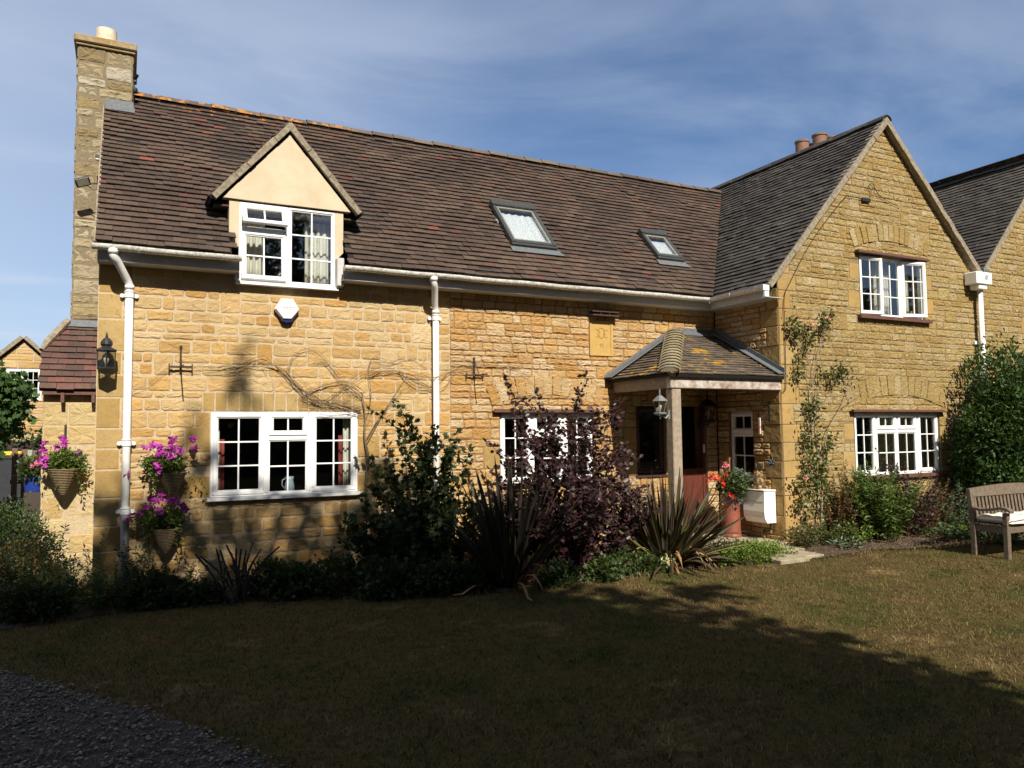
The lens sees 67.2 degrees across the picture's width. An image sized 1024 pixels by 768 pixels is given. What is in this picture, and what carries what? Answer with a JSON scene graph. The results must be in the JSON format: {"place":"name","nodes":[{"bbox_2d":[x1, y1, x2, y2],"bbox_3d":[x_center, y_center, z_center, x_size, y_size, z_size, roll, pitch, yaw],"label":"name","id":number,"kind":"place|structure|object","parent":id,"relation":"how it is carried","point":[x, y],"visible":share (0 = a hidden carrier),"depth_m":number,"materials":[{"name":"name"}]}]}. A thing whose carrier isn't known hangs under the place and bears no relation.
{"place":"outdoors","nodes":[
{"label":"outdoors","id":0,"kind":"place"},
{"bbox_2d":[10,448,41,525],"bbox_3d":[-7.982,1.852,13.219,1.070,1.513,0.100,1,-4,-27],"label":"picket fence","id":1,"kind":"object","parent":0,"point":[15,455],"visible":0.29,"depth_m":13.05,"materials":[{"name":"wood"}]},
{"bbox_2d":[0,666,291,767],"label":"gravel drive","id":2,"kind":"structure","parent":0,"point":[118,740],"depth_m":4.57,"materials":[{"name":"grey gravel"}]},
{"bbox_2d":[0,511,1023,767],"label":"lawn","id":3,"kind":"structure","parent":0,"point":[844,737],"depth_m":5.73,"materials":[{"name":"green plant"}]},
{"bbox_2d":[0,451,21,506],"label":"wheelie bin","id":4,"kind":"object","parent":3,"relation":"on","point":[5,475],"visible":0.27,"depth_m":14.39,"materials":[{"name":"grey plastic"}]},
{"bbox_2d":[0,492,23,544],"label":"garden shrub","id":5,"kind":"object","parent":3,"relation":"on","point":[16,529],"visible":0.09,"depth_m":12.16,"materials":[{"name":"green plant"}]},
{"bbox_2d":[0,548,24,579],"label":"garden shrub","id":6,"kind":"object","parent":3,"relation":"on","point":[10,566],"visible":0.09,"depth_m":9.70,"materials":[{"name":"green plant"}]},
{"bbox_2d":[0,535,38,580],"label":"garden shrub","id":7,"kind":"object","parent":3,"relation":"on","point":[27,557],"visible":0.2,"depth_m":9.79,"materials":[{"name":"green plant"}]},
{"bbox_2d":[0,359,40,460],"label":"fig tree","id":8,"kind":"object","parent":3,"relation":"on","point":[16,394],"visible":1,"depth_m":11.43,"materials":[{"name":"green plant"}]},
{"bbox_2d":[0,427,41,475],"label":"background hedge","id":9,"kind":"object","parent":3,"relation":"on","point":[30,444],"visible":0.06,"depth_m":18.84,"materials":[{"name":"green plant"}]},
{"bbox_2d":[0,335,42,440],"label":"distant house","id":10,"kind":"structure","parent":3,"relation":"on","point":[19,353],"depth_m":25.16,"materials":[{"name":"stone"}]},
{"bbox_2d":[6,368,41,400],"bbox_3d":[-15.897,0.017,25.101,1.069,1.039,0.130,1,-4,-27],"label":"window","id":11,"kind":"structure","parent":10,"relation":"in","point":[8,370],"depth_m":25.20,"materials":[{"name":"white plastic"}]},
{"bbox_2d":[13,452,41,560],"bbox_3d":[-6.840,1.761,10.998,0.508,1.595,0.564,1,-4,-27],"label":"plant pot","id":12,"kind":"object","parent":3,"relation":"on","point":[30,479],"visible":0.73,"depth_m":10.93,"materials":[{"name":"blue plastic"}]},
{"bbox_2d":[0,494,71,600],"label":"privet bush","id":13,"kind":"object","parent":3,"relation":"on","point":[24,520],"visible":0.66,"depth_m":8.60,"materials":[{"name":"green plant"}]},
{"bbox_2d":[0,545,765,628],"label":"flower bed","id":14,"kind":"object","parent":3,"relation":"on","point":[531,583],"visible":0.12,"depth_m":8.49,"materials":[{"name":"soil"}]},
{"bbox_2d":[0,533,52,620],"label":"leafy perennial","id":15,"kind":"object","parent":14,"relation":"on","point":[4,592],"visible":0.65,"depth_m":7.70,"materials":[{"name":"green plant"}]},
{"bbox_2d":[0,576,88,625],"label":"ground cover plant","id":16,"kind":"object","parent":14,"relation":"on","point":[50,595],"visible":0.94,"depth_m":7.55,"materials":[{"name":"green plant"}]},
{"bbox_2d":[8,524,91,607],"bbox_3d":[-4.764,1.892,8.070,0.711,0.892,0.800,-4,-5,41],"label":"leafy perennial","id":17,"kind":"object","parent":14,"relation":"on","point":[66,566],"visible":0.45,"depth_m":8.08,"materials":[{"name":"green plant"}]},
{"bbox_2d":[63,528,137,612],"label":"leafy perennial","id":18,"kind":"object","parent":14,"relation":"on","point":[98,582],"visible":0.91,"depth_m":7.93,"materials":[{"name":"green plant"}]},
{"bbox_2d":[101,540,170,608],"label":"leafy perennial","id":19,"kind":"object","parent":14,"relation":"on","point":[121,585],"visible":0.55,"depth_m":8.07,"materials":[{"name":"green plant"}]},
{"bbox_2d":[121,567,195,611],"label":"ground cover plant","id":20,"kind":"object","parent":14,"relation":"on","point":[135,603],"visible":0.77,"depth_m":8.03,"materials":[{"name":"green plant"}]},
{"bbox_2d":[131,544,210,601],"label":"leafy perennial","id":21,"kind":"object","parent":14,"relation":"on","point":[188,576],"visible":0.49,"depth_m":8.23,"materials":[{"name":"green plant"}]},
{"bbox_2d":[168,574,229,608],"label":"ground cover plant","id":22,"kind":"object","parent":14,"relation":"on","point":[199,596],"visible":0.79,"depth_m":8.15,"materials":[{"name":"green plant"}]},
{"bbox_2d":[194,542,279,605],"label":"plant","id":23,"kind":"object","parent":14,"relation":"on","point":[238,593],"visible":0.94,"depth_m":8.28,"materials":[{"name":"green plant"}]},
{"bbox_2d":[243,555,302,599],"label":"ground cover plant","id":24,"kind":"object","parent":14,"relation":"on","point":[265,568],"visible":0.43,"depth_m":8.55,"materials":[{"name":"green plant"}]},
{"bbox_2d":[253,559,333,602],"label":"ground cover plant","id":25,"kind":"object","parent":14,"relation":"on","point":[287,577],"visible":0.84,"depth_m":8.44,"materials":[{"name":"green plant"}]},
{"bbox_2d":[300,546,363,600],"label":"ground cover plant","id":26,"kind":"object","parent":14,"relation":"on","point":[332,562],"visible":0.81,"depth_m":8.55,"materials":[{"name":"green plant"}]},
{"bbox_2d":[349,551,428,602],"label":"ground cover plant","id":27,"kind":"object","parent":14,"relation":"on","point":[382,579],"visible":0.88,"depth_m":8.38,"materials":[{"name":"green plant"}]},
{"bbox_2d":[336,397,493,586],"bbox_3d":[-0.994,1.253,9.156,2.148,2.222,1.062,1,-4,-27],"label":"green leafy shrub","id":28,"kind":"object","parent":14,"relation":"on","point":[410,529],"visible":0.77,"depth_m":8.96,"materials":[{"name":"green plant"}]},
{"bbox_2d":[403,554,471,598],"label":"ground cover plant","id":29,"kind":"object","parent":14,"relation":"on","point":[432,571],"visible":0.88,"depth_m":8.43,"materials":[{"name":"green plant"}]},
{"bbox_2d":[450,560,503,595],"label":"ground cover plant","id":30,"kind":"object","parent":14,"relation":"on","point":[479,577],"visible":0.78,"depth_m":8.52,"materials":[{"name":"green plant"}]},
{"bbox_2d":[436,455,591,600],"bbox_3d":[-0.020,1.571,8.949,1.782,1.515,2.410,-1,-4,1],"label":"flax plant","id":31,"kind":"object","parent":14,"relation":"on","point":[504,551],"visible":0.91,"depth_m":8.55,"materials":[{"name":"green plant"}]},
{"bbox_2d":[533,555,582,588],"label":"ground cover plant","id":32,"kind":"object","parent":14,"relation":"on","point":[559,568],"visible":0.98,"depth_m":8.69,"materials":[{"name":"green plant"}]},
{"bbox_2d":[472,369,660,575],"bbox_3d":[0.781,1.040,9.346,2.659,2.480,1.485,1,-4,-27],"label":"purple smoke bush","id":33,"kind":"object","parent":14,"relation":"on","point":[582,541],"visible":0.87,"depth_m":9.15,"materials":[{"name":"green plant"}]},
{"bbox_2d":[580,551,627,583],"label":"ground cover plant","id":34,"kind":"object","parent":14,"relation":"on","point":[599,568],"visible":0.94,"depth_m":8.83,"materials":[{"name":"green plant"}]},
{"bbox_2d":[587,545,642,575],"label":"ground cover plant","id":35,"kind":"object","parent":14,"relation":"on","point":[623,556],"visible":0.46,"depth_m":9.07,"materials":[{"name":"green plant"}]},
{"bbox_2d":[628,548,665,575],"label":"ground cover plant","id":36,"kind":"object","parent":14,"relation":"on","point":[651,558],"visible":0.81,"depth_m":9.09,"materials":[{"name":"green plant"}]},
{"bbox_2d":[649,554,681,574],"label":"pale flowered plant","id":37,"kind":"object","parent":14,"relation":"on","point":[665,563],"visible":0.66,"depth_m":9.12,"materials":[{"name":"green plant"}]},
{"bbox_2d":[593,468,764,577],"bbox_3d":[1.982,1.637,9.666,2.262,1.268,2.308,-2,-4,18],"label":"flax plant","id":38,"kind":"object","parent":14,"relation":"on","point":[666,532],"visible":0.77,"depth_m":9.34,"materials":[{"name":"green plant"}]},
{"bbox_2d":[703,535,739,554],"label":"carpet plant","id":39,"kind":"object","parent":14,"relation":"on","point":[722,543],"visible":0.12,"depth_m":10.05,"materials":[{"name":"green plant"}]},
{"bbox_2d":[714,537,797,566],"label":"carpet plant","id":40,"kind":"object","parent":14,"relation":"on","point":[757,549],"visible":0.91,"depth_m":9.55,"materials":[{"name":"green plant"}]},
{"bbox_2d":[38,26,991,602],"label":"stone cottage","id":41,"kind":"structure","parent":3,"relation":"on","point":[208,234],"depth_m":10.62,"materials":[{"name":"stone"}]},
{"bbox_2d":[29,425,92,495],"bbox_3d":[-5.272,0.894,9.041,0.655,0.830,0.393,1,-4,-27],"label":"hanging basket","id":42,"kind":"object","parent":41,"relation":"attached to","point":[63,469],"visible":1,"depth_m":8.97,"materials":[{"name":"wicker"}]},
{"bbox_2d":[74,176,97,189],"bbox_3d":[-5.373,-2.546,9.754,0.292,0.166,0.095,1,-4,-27],"label":"flood light","id":43,"kind":"object","parent":41,"relation":"attached to","point":[82,181],"visible":0.89,"depth_m":9.71,"materials":[{"name":"black metal"}]},
{"bbox_2d":[96,333,116,370],"bbox_3d":[-4.374,-0.346,8.321,0.197,0.413,0.290,1,-4,-27],"label":"wall lantern","id":44,"kind":"object","parent":41,"relation":"attached to","point":[106,343],"depth_m":8.26,"materials":[{"name":"black metal"}]},
{"bbox_2d":[132,74,138,101],"bbox_3d":[-5.124,-4.007,10.488,0.089,0.408,0.180,1,-4,-27],"label":"security camera","id":45,"kind":"object","parent":41,"relation":"attached to","point":[135,78],"visible":1,"depth_m":10.46,"materials":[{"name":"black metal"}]},
{"bbox_2d":[123,493,205,554],"bbox_3d":[-3.808,1.532,8.477,0.423,0.699,0.782,-4,-5,43],"label":"hanging basket","id":46,"kind":"object","parent":41,"relation":"attached to","point":[164,532],"visible":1,"depth_m":8.39,"materials":[{"name":"wicker"}]},
{"bbox_2d":[123,434,208,496],"bbox_3d":[-3.798,0.903,8.497,0.868,0.688,0.391,1,-4,-27],"label":"hanging basket","id":47,"kind":"object","parent":41,"relation":"attached to","point":[169,475],"visible":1,"depth_m":8.44,"materials":[{"name":"wicker"}]},
{"bbox_2d":[168,345,192,371],"bbox_3d":[-3.675,-0.299,8.587,0.254,0.310,0.416,1,-4,-27],"label":"iron bracket","id":48,"kind":"object","parent":41,"relation":"attached to","point":[181,365],"visible":1,"depth_m":8.74,"materials":[{"name":"black metal"}]},
{"bbox_2d":[207,411,359,501],"bbox_3d":[-2.728,0.848,9.306,1.780,1.030,0.277,1,-4,-27],"label":"window","id":49,"kind":"structure","parent":41,"relation":"in","point":[347,442],"depth_m":9.24,"materials":[{"name":"white plastic"}]},
{"bbox_2d":[274,298,298,323],"bbox_3d":[-2.711,-0.879,9.292,0.294,0.295,0.078,1,-4,-27],"label":"alarm box","id":50,"kind":"object","parent":41,"relation":"attached to","point":[286,310],"visible":1,"depth_m":9.26,"materials":[{"name":"white plastic"}]},
{"bbox_2d":[235,202,338,291],"bbox_3d":[-2.750,-1.656,9.434,1.200,0.995,0.398,1,-4,-27],"label":"window","id":51,"kind":"structure","parent":41,"relation":"in","point":[253,232],"depth_m":9.40,"materials":[{"name":"white plastic"}]},
{"bbox_2d":[281,476,294,490],"bbox_3d":[-2.700,1.215,9.332,0.139,0.190,0.120,-1,-4,9],"label":"jug","id":52,"kind":"object","parent":41,"relation":"on","point":[290,483],"visible":0.91,"depth_m":9.29,"materials":[{"name":"white ceramic"}]},
{"bbox_2d":[133,347,520,524],"bbox_3d":[-2.002,0.791,9.504,4.838,2.533,0.115,1,-4,-27],"label":"bare vine","id":53,"kind":"object","parent":41,"relation":"attached to","point":[350,406],"visible":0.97,"depth_m":9.58,"materials":[{"name":"brown plant"}]},
{"bbox_2d":[466,357,486,379],"bbox_3d":[-0.422,-0.223,10.219,0.254,0.310,0.416,1,-4,-27],"label":"iron bracket","id":54,"kind":"object","parent":41,"relation":"attached to","point":[474,374],"visible":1,"depth_m":10.38,"materials":[{"name":"black metal"}]},
{"bbox_2d":[500,413,592,483],"bbox_3d":[0.490,0.895,10.898,1.500,0.975,0.076,1,-4,-27],"label":"window","id":55,"kind":"structure","parent":41,"relation":"in","point":[532,422],"depth_m":10.79,"materials":[{"name":"white plastic"}]},
{"bbox_2d":[636,406,667,477],"bbox_3d":[2.088,0.874,11.695,0.590,1.070,0.130,1,-4,-27],"label":"window","id":56,"kind":"structure","parent":41,"relation":"in","point":[643,473],"depth_m":11.71,"materials":[{"name":"brown glass"}]},
{"bbox_2d":[653,388,669,418],"bbox_3d":[1.988,0.261,10.178,0.231,0.405,0.141,1,-4,-27],"label":"wall lantern","id":57,"kind":"object","parent":41,"relation":"attached to","point":[659,398],"depth_m":10.14,"materials":[{"name":"grey metal"}]},
{"bbox_2d":[651,407,706,532],"bbox_3d":[2.637,1.371,12.242,0.650,2.005,0.573,1,-4,-27],"label":"door","id":58,"kind":"structure","parent":41,"relation":"in","point":[690,473],"depth_m":12.10,"materials":[{"name":"red paint"}]},
{"bbox_2d":[697,391,716,427],"bbox_3d":[3.004,0.398,12.019,0.203,0.583,0.332,1,-4,-27],"label":"wall lantern","id":59,"kind":"object","parent":41,"relation":"attached to","point":[706,402],"depth_m":11.94,"materials":[{"name":"black metal"}]},
{"bbox_2d":[731,411,753,480],"bbox_3d":[3.534,0.937,11.788,0.130,1.045,0.575,1,-4,-27],"label":"window","id":60,"kind":"structure","parent":41,"relation":"in","point":[743,432],"depth_m":11.86,"materials":[{"name":"white plastic"}]},
{"bbox_2d":[742,488,775,532],"bbox_3d":[3.602,1.851,11.239,0.243,0.640,0.435,1,-4,-27],"label":"meter box","id":61,"kind":"object","parent":41,"relation":"attached to","point":[759,506],"visible":0.97,"depth_m":11.11,"materials":[{"name":"white paint"}]},
{"bbox_2d":[753,471,766,488],"bbox_3d":[3.627,1.400,11.279,0.198,0.265,0.211,1,-4,-27],"label":"straw bear","id":62,"kind":"object","parent":61,"relation":"on","point":[759,481],"visible":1,"depth_m":11.24},
{"bbox_2d":[758,418,760,433],"bbox_3d":[3.655,0.620,11.397,0.026,0.240,0.044,1,-4,-27],"label":"thermometer","id":63,"kind":"object","parent":41,"relation":"attached to","point":[759,424],"visible":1,"depth_m":11.39,"materials":[{"name":"white paint"}]},
{"bbox_2d":[758,402,769,419],"bbox_3d":[3.659,0.387,11.193,0.220,0.260,0.020,1,-4,-27],"label":"basket hook","id":64,"kind":"object","parent":41,"relation":"attached to","point":[768,404],"visible":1,"depth_m":11.22,"materials":[{"name":"black metal"}]},
{"bbox_2d":[767,453,774,468],"bbox_3d":[3.756,1.114,11.191,0.015,0.241,0.147,1,-4,-27],"label":"heart sign","id":65,"kind":"object","parent":41,"relation":"attached to","point":[770,462],"visible":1,"depth_m":11.18,"materials":[{"name":"metal"}]},
{"bbox_2d":[781,305,867,541],"bbox_3d":[4.598,0.593,11.282,1.873,3.519,0.293,1,-4,-27],"label":"climbing rose","id":66,"kind":"object","parent":41,"relation":"attached to","point":[797,330],"visible":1,"depth_m":11.17,"materials":[{"name":"green plant"}]},
{"bbox_2d":[783,183,899,391],"bbox_3d":[5.077,-1.526,11.765,2.712,3.329,0.035,1,-4,-27],"label":"cable","id":67,"kind":"object","parent":41,"relation":"attached to","point":[863,199],"visible":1,"depth_m":11.55,"materials":[{"name":"black metal"}]},
{"bbox_2d":[859,254,927,318],"bbox_3d":[6.033,-1.531,12.371,1.510,0.960,0.331,1,-4,-27],"label":"window","id":68,"kind":"structure","parent":41,"relation":"in","point":[880,294],"depth_m":12.44,"materials":[{"name":"white plastic"}]},
{"bbox_2d":[854,412,939,475],"bbox_3d":[6.076,0.935,12.197,2.010,0.975,0.076,1,-4,-27],"label":"window","id":69,"kind":"structure","parent":41,"relation":"in","point":[896,429],"depth_m":12.20,"materials":[{"name":"white plastic"}]},
{"bbox_2d":[768,524,1023,558],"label":"flower bed","id":70,"kind":"object","parent":3,"relation":"on","point":[826,553],"visible":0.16,"depth_m":10.75,"materials":[{"name":"soil"}]},
{"bbox_2d":[773,524,834,546],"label":"yellow green shrub","id":71,"kind":"object","parent":70,"relation":"on","point":[799,541],"visible":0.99,"depth_m":10.51,"materials":[{"name":"green plant"}]},
{"bbox_2d":[790,511,862,543],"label":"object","id":72,"kind":"object","parent":70,"relation":"on","point":[836,532],"visible":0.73,"depth_m":10.80,"materials":[{"name":"green plant"}]},
{"bbox_2d":[820,460,867,532],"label":"dried red plant","id":73,"kind":"object","parent":70,"relation":"on","point":[844,506],"visible":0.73,"depth_m":11.14,"materials":[{"name":"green plant"}]},
{"bbox_2d":[821,534,866,549],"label":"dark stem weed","id":74,"kind":"object","parent":70,"relation":"on","point":[839,543],"visible":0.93,"depth_m":10.38,"materials":[{"name":"green plant"}]},
{"bbox_2d":[835,521,876,543],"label":"yellow leaved plant","id":75,"kind":"object","parent":70,"relation":"on","point":[865,537],"visible":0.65,"depth_m":10.82,"materials":[{"name":"green plant"}]},
{"bbox_2d":[830,459,927,541],"bbox_3d":[5.225,1.662,11.087,1.218,1.172,1.289,1,-4,-27],"label":"willow leaved plant","id":76,"kind":"object","parent":70,"relation":"on","point":[877,509],"visible":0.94,"depth_m":10.93,"materials":[{"name":"green plant"}]},
{"bbox_2d":[875,447,947,537],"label":"plum coloured shrub","id":77,"kind":"object","parent":70,"relation":"on","point":[923,516],"visible":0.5,"depth_m":11.43,"materials":[{"name":"purple plant"}]},
{"bbox_2d":[899,460,965,534],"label":"orange tinged shrub","id":78,"kind":"object","parent":70,"relation":"on","point":[933,522],"visible":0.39,"depth_m":11.64,"materials":[{"name":"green plant"}]},
{"bbox_2d":[917,481,986,528],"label":"euphorbia plant","id":79,"kind":"object","parent":70,"relation":"on","point":[953,516],"visible":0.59,"depth_m":11.84,"materials":[{"name":"green plant"}]},
{"bbox_2d":[908,518,998,538],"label":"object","id":80,"kind":"object","parent":70,"relation":"on","point":[942,527],"visible":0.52,"depth_m":11.22,"materials":[{"name":"green plant"}]},
{"bbox_2d":[918,522,1023,543],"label":"green plant","id":81,"kind":"object","parent":70,"relation":"on","point":[968,536],"visible":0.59,"depth_m":10.88,"materials":[{"name":"green plant"}]},
{"bbox_2d":[945,327,1023,521],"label":"evergreen laurel","id":82,"kind":"object","parent":70,"relation":"on","point":[991,440],"visible":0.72,"depth_m":12.03,"materials":[{"name":"green plant"}]},
{"bbox_2d":[961,520,1023,537],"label":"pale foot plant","id":83,"kind":"object","parent":70,"relation":"on","point":[978,534],"visible":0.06,"depth_m":11.29,"materials":[{"name":"green plant"}]},
{"bbox_2d":[968,510,1017,541],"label":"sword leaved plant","id":84,"kind":"object","parent":70,"relation":"on","point":[995,537],"visible":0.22,"depth_m":10.78,"materials":[{"name":"green plant"}]},
{"bbox_2d":[863,153,1023,471],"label":"neighbouring house","id":85,"kind":"structure","parent":3,"relation":"on","point":[983,206],"depth_m":14.13,"materials":[{"name":"stone"}]},
{"bbox_2d":[966,483,1023,559],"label":"garden bench","id":86,"kind":"object","parent":3,"relation":"on","point":[1006,529],"visible":0.89,"depth_m":9.89,"materials":[{"name":"brown wood"}]},
{"bbox_2d":[976,510,1023,524],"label":"seat cushion","id":87,"kind":"object","parent":86,"relation":"on","point":[1016,518],"visible":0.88,"depth_m":9.65,"materials":[{"name":"white fabric"}]},
{"bbox_2d":[0,0,1023,350],"label":"sky","id":88,"kind":"structure","parent":0,"point":[700,93],"materials":[{"name":"blue"}]},
{"bbox_2d":[628,531,823,564],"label":"path","id":89,"kind":"structure","parent":0,"point":[802,556],"depth_m":9.77,"materials":[{"name":"stone"}]},
{"bbox_2d":[705,461,752,536],"bbox_3d":[3.243,1.698,11.407,1.200,1.116,0.526,1,-4,-27],"label":"tall terracotta pot","id":90,"kind":"object","parent":89,"relation":"on","point":[732,484],"visible":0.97,"depth_m":11.36,"materials":[{"name":"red ceramic"}]}
]}

